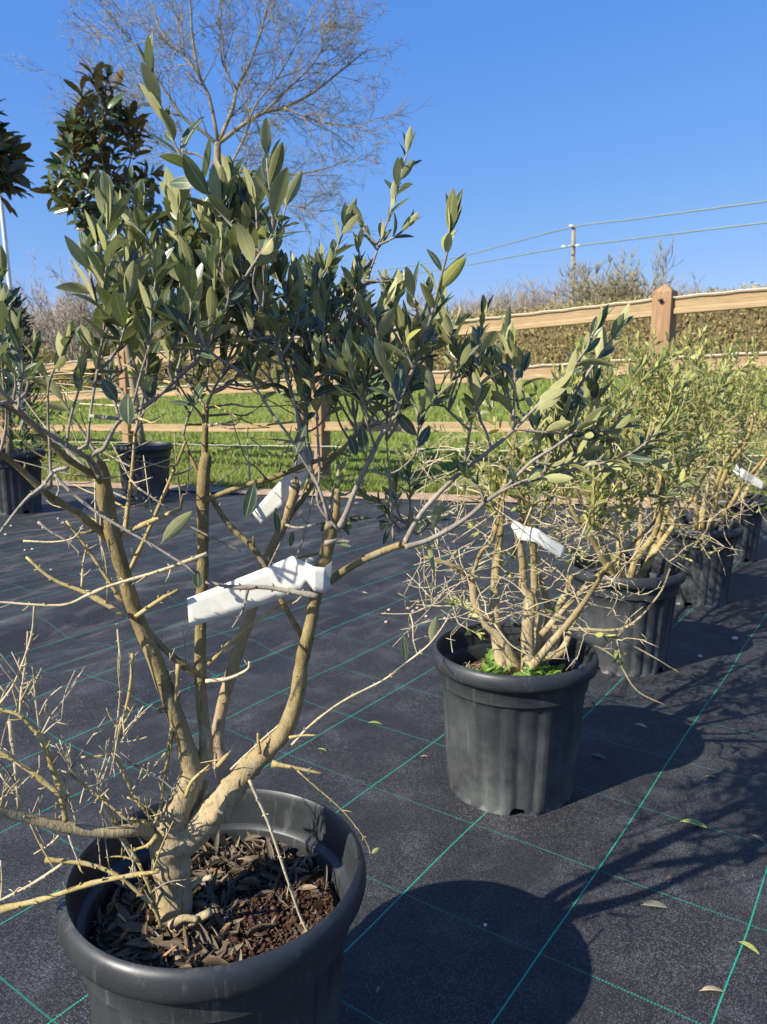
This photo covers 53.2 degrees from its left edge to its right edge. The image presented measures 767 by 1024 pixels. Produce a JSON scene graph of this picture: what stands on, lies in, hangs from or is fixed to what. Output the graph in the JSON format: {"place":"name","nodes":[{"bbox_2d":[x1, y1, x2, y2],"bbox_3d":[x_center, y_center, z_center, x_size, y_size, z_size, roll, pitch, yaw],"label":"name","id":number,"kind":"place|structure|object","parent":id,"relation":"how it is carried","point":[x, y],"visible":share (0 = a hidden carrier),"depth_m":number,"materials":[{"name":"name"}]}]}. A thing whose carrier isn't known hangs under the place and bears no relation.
{"place":"outdoors","nodes":[
{"label":"outdoors","id":0,"kind":"place"},
{"bbox_2d":[0,485,766,1023],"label":"ground cover fabric","id":1,"kind":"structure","parent":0,"point":[576,931],"depth_m":1.98,"materials":[{"name":"black fabric"}]},
{"bbox_2d":[0,448,45,514],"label":"plant pot","id":2,"kind":"object","parent":1,"relation":"on","point":[16,487],"visible":0.66,"depth_m":5.85,"materials":[{"name":"black plastic"}]},
{"bbox_2d":[0,287,65,464],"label":"conifer","id":3,"kind":"object","parent":2,"relation":"in","point":[16,304],"visible":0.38,"depth_m":5.88,"materials":[{"name":"green plant"}]},
{"bbox_2d":[113,442,173,498],"bbox_3d":[-2.123,-0.373,6.805,0.514,0.466,0.514,0,10,0],"label":"plant pot","id":4,"kind":"object","parent":1,"relation":"on","point":[154,452],"visible":0.84,"depth_m":6.64,"materials":[{"name":"black plastic"}]},
{"bbox_2d":[30,55,172,445],"bbox_3d":[-2.297,-2.089,6.511,1.020,3.214,1.163,8,12,39],"label":"magnolia tree","id":5,"kind":"object","parent":4,"relation":"in","point":[79,130],"visible":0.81,"depth_m":6.23,"materials":[{"name":"green plant"}]},
{"bbox_2d":[56,788,365,1023],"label":"plant pot","id":6,"kind":"object","parent":1,"relation":"on","point":[298,980],"visible":0.67,"depth_m":0.94,"materials":[{"name":"black plastic"}]},
{"bbox_2d":[88,831,330,967],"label":"leaf litter","id":7,"kind":"object","parent":6,"relation":"in","point":[154,943],"visible":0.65,"depth_m":1.05,"materials":[{"name":"brown wood"}]},
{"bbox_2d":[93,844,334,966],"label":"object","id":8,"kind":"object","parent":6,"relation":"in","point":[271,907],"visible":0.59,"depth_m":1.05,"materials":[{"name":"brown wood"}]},
{"bbox_2d":[0,33,675,938],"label":"olive tree","id":9,"kind":"object","parent":6,"relation":"in","point":[218,271],"visible":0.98,"depth_m":0.90,"materials":[{"name":"green plant"}]},
{"bbox_2d":[187,555,331,627],"bbox_3d":[-0.152,0.097,0.934,0.178,0.091,0.050,0,10,0],"label":"plant label","id":10,"kind":"object","parent":9,"relation":"attached to","point":[291,572],"visible":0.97,"depth_m":0.94,"materials":[{"name":"white plastic"}]},
{"bbox_2d":[253,447,313,524],"bbox_3d":[-0.135,-0.034,1.018,0.085,0.109,0.020,0,10,0],"label":"plant label","id":11,"kind":"object","parent":9,"relation":"attached to","point":[277,496],"visible":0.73,"depth_m":1.03,"materials":[{"name":"white plastic"}]},
{"bbox_2d":[431,623,598,815],"bbox_3d":[0.321,0.508,1.912,0.405,0.360,0.405,0,10,0],"label":"plant pot","id":12,"kind":"object","parent":1,"relation":"on","point":[512,742],"visible":0.84,"depth_m":1.78,"materials":[{"name":"black plastic"}]},
{"bbox_2d":[462,648,565,675],"bbox_3d":[0.315,0.387,1.899,0.294,0.056,0.211,0,10,0],"label":"weed clump","id":13,"kind":"object","parent":12,"relation":"on","point":[543,668],"visible":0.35,"depth_m":1.88,"materials":[{"name":"green plant"}]},
{"bbox_2d":[381,335,718,708],"bbox_3d":[0.408,0.022,1.838,0.827,0.876,0.568,0,10,0],"label":"olive tree","id":14,"kind":"object","parent":12,"relation":"in","point":[535,652],"visible":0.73,"depth_m":1.80,"materials":[{"name":"green plant"}]},
{"bbox_2d":[511,520,565,558],"bbox_3d":[0.353,0.064,1.737,0.127,0.088,0.027,1,10,5],"label":"plant label","id":15,"kind":"object","parent":14,"relation":"attached to","point":[540,538],"visible":0.97,"depth_m":1.73,"materials":[{"name":"white plastic"}]},
{"bbox_2d":[592,753,605,758],"bbox_3d":[0.581,0.659,2.070,0.043,0.010,0.012,6,11,31],"label":"fallen leaf","id":16,"kind":"object","parent":1,"relation":"on","point":[599,755],"visible":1,"depth_m":2.07,"materials":[{"name":"grey plant"}]},
{"bbox_2d":[567,553,685,676],"bbox_3d":[0.865,0.365,2.759,0.405,0.360,0.405,0,10,0],"label":"plant pot","id":17,"kind":"object","parent":1,"relation":"on","point":[653,624],"visible":0.7,"depth_m":2.62,"materials":[{"name":"black plastic"}]},
{"bbox_2d":[528,325,766,577],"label":"olive tree","id":18,"kind":"object","parent":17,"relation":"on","point":[657,543],"visible":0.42,"depth_m":2.59,"materials":[{"name":"green plant"}]},
{"bbox_2d":[641,900,667,907],"bbox_3d":[0.524,0.759,1.478,0.052,0.012,0.015,0,10,0],"label":"fallen leaf","id":19,"kind":"object","parent":1,"relation":"on","point":[654,903],"visible":1,"depth_m":1.48,"materials":[{"name":"beige plant"}]},
{"bbox_2d":[667,875,671,883],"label":"fallen leaf","id":20,"kind":"object","parent":1,"relation":"on","point":[669,878],"visible":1,"depth_m":1.56,"materials":[{"name":"plant"}]},
{"bbox_2d":[682,819,706,827],"bbox_3d":[0.711,0.713,1.752,0.060,0.013,0.016,4,10,22],"label":"fallen leaf","id":21,"kind":"object","parent":1,"relation":"on","point":[695,822],"visible":1,"depth_m":1.75,"materials":[{"name":"green plant"}]},
{"bbox_2d":[650,516,743,606],"bbox_3d":[1.449,0.227,3.578,0.405,0.360,0.405,0,10,0],"label":"plant pot","id":22,"kind":"object","parent":1,"relation":"on","point":[706,583],"visible":0.58,"depth_m":3.44,"materials":[{"name":"black plastic"}]},
{"bbox_2d":[607,325,766,529],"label":"olive tree","id":23,"kind":"object","parent":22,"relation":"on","point":[735,453],"visible":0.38,"depth_m":3.40,"materials":[{"name":"green plant"}]},
{"bbox_2d":[733,465,764,489],"bbox_3d":[1.585,-0.149,3.311,0.143,0.112,0.020,0,10,0],"label":"plant label","id":24,"kind":"object","parent":23,"relation":"attached to","point":[737,470],"visible":0.94,"depth_m":3.31,"materials":[{"name":"white plastic"}]},
{"bbox_2d":[699,985,725,992],"bbox_3d":[0.547,0.794,1.273,0.044,0.010,0.012,0,10,0],"label":"fallen leaf","id":25,"kind":"object","parent":1,"relation":"on","point":[710,988],"visible":1,"depth_m":1.27,"materials":[{"name":"beige plant"}]},
{"bbox_2d":[698,491,766,561],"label":"plant pot","id":26,"kind":"object","parent":1,"relation":"on","point":[748,542],"visible":0.32,"depth_m":4.29,"materials":[{"name":"black plastic"}]},
{"bbox_2d":[667,350,766,499],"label":"olive tree","id":27,"kind":"object","parent":26,"relation":"in","point":[753,391],"visible":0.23,"depth_m":4.29,"materials":[{"name":"green plant"}]},
{"bbox_2d":[738,941,759,954],"bbox_3d":[0.654,0.779,1.371,0.011,0.008,0.038,-8,13,-41],"label":"fallen leaf","id":28,"kind":"object","parent":1,"relation":"on","point":[749,945],"visible":1,"depth_m":1.37,"materials":[{"name":"plant"}]},
{"bbox_2d":[0,0,766,495],"label":"sky","id":29,"kind":"structure","parent":0,"point":[546,115],"materials":[{"name":"blue"}]},
{"bbox_2d":[12,369,766,508],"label":"field","id":30,"kind":"structure","parent":0,"point":[242,409],"depth_m":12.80,"materials":[{"name":"green plant"}]},
{"bbox_2d":[0,193,26,433],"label":"metal pole","id":31,"kind":"object","parent":30,"relation":"on","point":[5,242],"visible":0.29,"depth_m":11.47,"materials":[{"name":"metal"}]},
{"bbox_2d":[4,249,113,390],"bbox_3d":[-9.512,-5.795,23.243,4.515,4.680,3.872,-3,10,-19],"label":"bare shrub","id":32,"kind":"object","parent":30,"relation":"on","point":[74,345],"visible":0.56,"depth_m":23.01,"materials":[{"name":"plant"}]},
{"bbox_2d":[0,284,766,492],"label":"wooden fence","id":33,"kind":"object","parent":30,"relation":"on","point":[664,306],"visible":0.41,"depth_m":7.02,"materials":[{"name":"wood"}]},
{"bbox_2d":[11,281,766,390],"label":"hedge","id":34,"kind":"object","parent":30,"relation":"on","point":[547,345],"visible":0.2,"depth_m":16.38,"materials":[{"name":"green plant"}]},
{"bbox_2d":[42,480,766,509],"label":"earth strip","id":35,"kind":"object","parent":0,"point":[173,487],"visible":0.21,"depth_m":6.72,"materials":[{"name":"brown soil"}]},
{"bbox_3d":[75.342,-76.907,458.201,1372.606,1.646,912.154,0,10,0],"label":"far ground","id":36,"kind":"structure","parent":0,"visible":0},
{"bbox_2d":[1,0,431,274],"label":"bare tree","id":37,"kind":"object","parent":36,"relation":"on","point":[219,140],"visible":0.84,"depth_m":23.19,"materials":[{"name":"brown plant"}]},
{"bbox_2d":[8,268,728,350],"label":"woodland","id":38,"kind":"object","parent":36,"relation":"on","point":[522,303],"visible":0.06,"depth_m":80.26,"materials":[{"name":"plant"}]},
{"bbox_2d":[561,225,580,306],"bbox_3d":[9.382,-10.080,38.818,1.006,8.538,0.340,0,10,0],"label":"utility pole","id":39,"kind":"object","parent":36,"relation":"on","point":[573,243],"visible":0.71,"depth_m":38.27,"materials":[{"name":"grey wood"}]},
{"bbox_2d":[335,222,766,283],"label":"overhead cable","id":40,"kind":"object","parent":39,"relation":"attached to","point":[609,242],"visible":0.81,"depth_m":35.98,"materials":[{"name":"black metal"}]},
{"bbox_2d":[336,200,766,276],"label":"overhead cable","id":41,"kind":"object","parent":39,"relation":"attached to","point":[591,224],"visible":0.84,"depth_m":36.23,"materials":[{"name":"black metal"}]},
{"bbox_2d":[544,234,683,305],"bbox_3d":[8.979,-7.668,29.367,5.455,5.337,4.636,0,10,0],"label":"bare shrub","id":42,"kind":"object","parent":36,"relation":"on","point":[619,292],"visible":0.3,"depth_m":28.55,"materials":[{"name":"plant"}]},
{"bbox_3d":[-3.749,-0.183,5.648,0.526,0.477,0.526,0,10,0],"label":"plant pot","id":43,"kind":"object","parent":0,"visible":0},
{"bbox_2d":[0,99,34,217],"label":"magnolia tree","id":44,"kind":"object","parent":43,"relation":"in","point":[13,166],"visible":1,"depth_m":5.29,"materials":[{"name":"green plant"}]}
]}

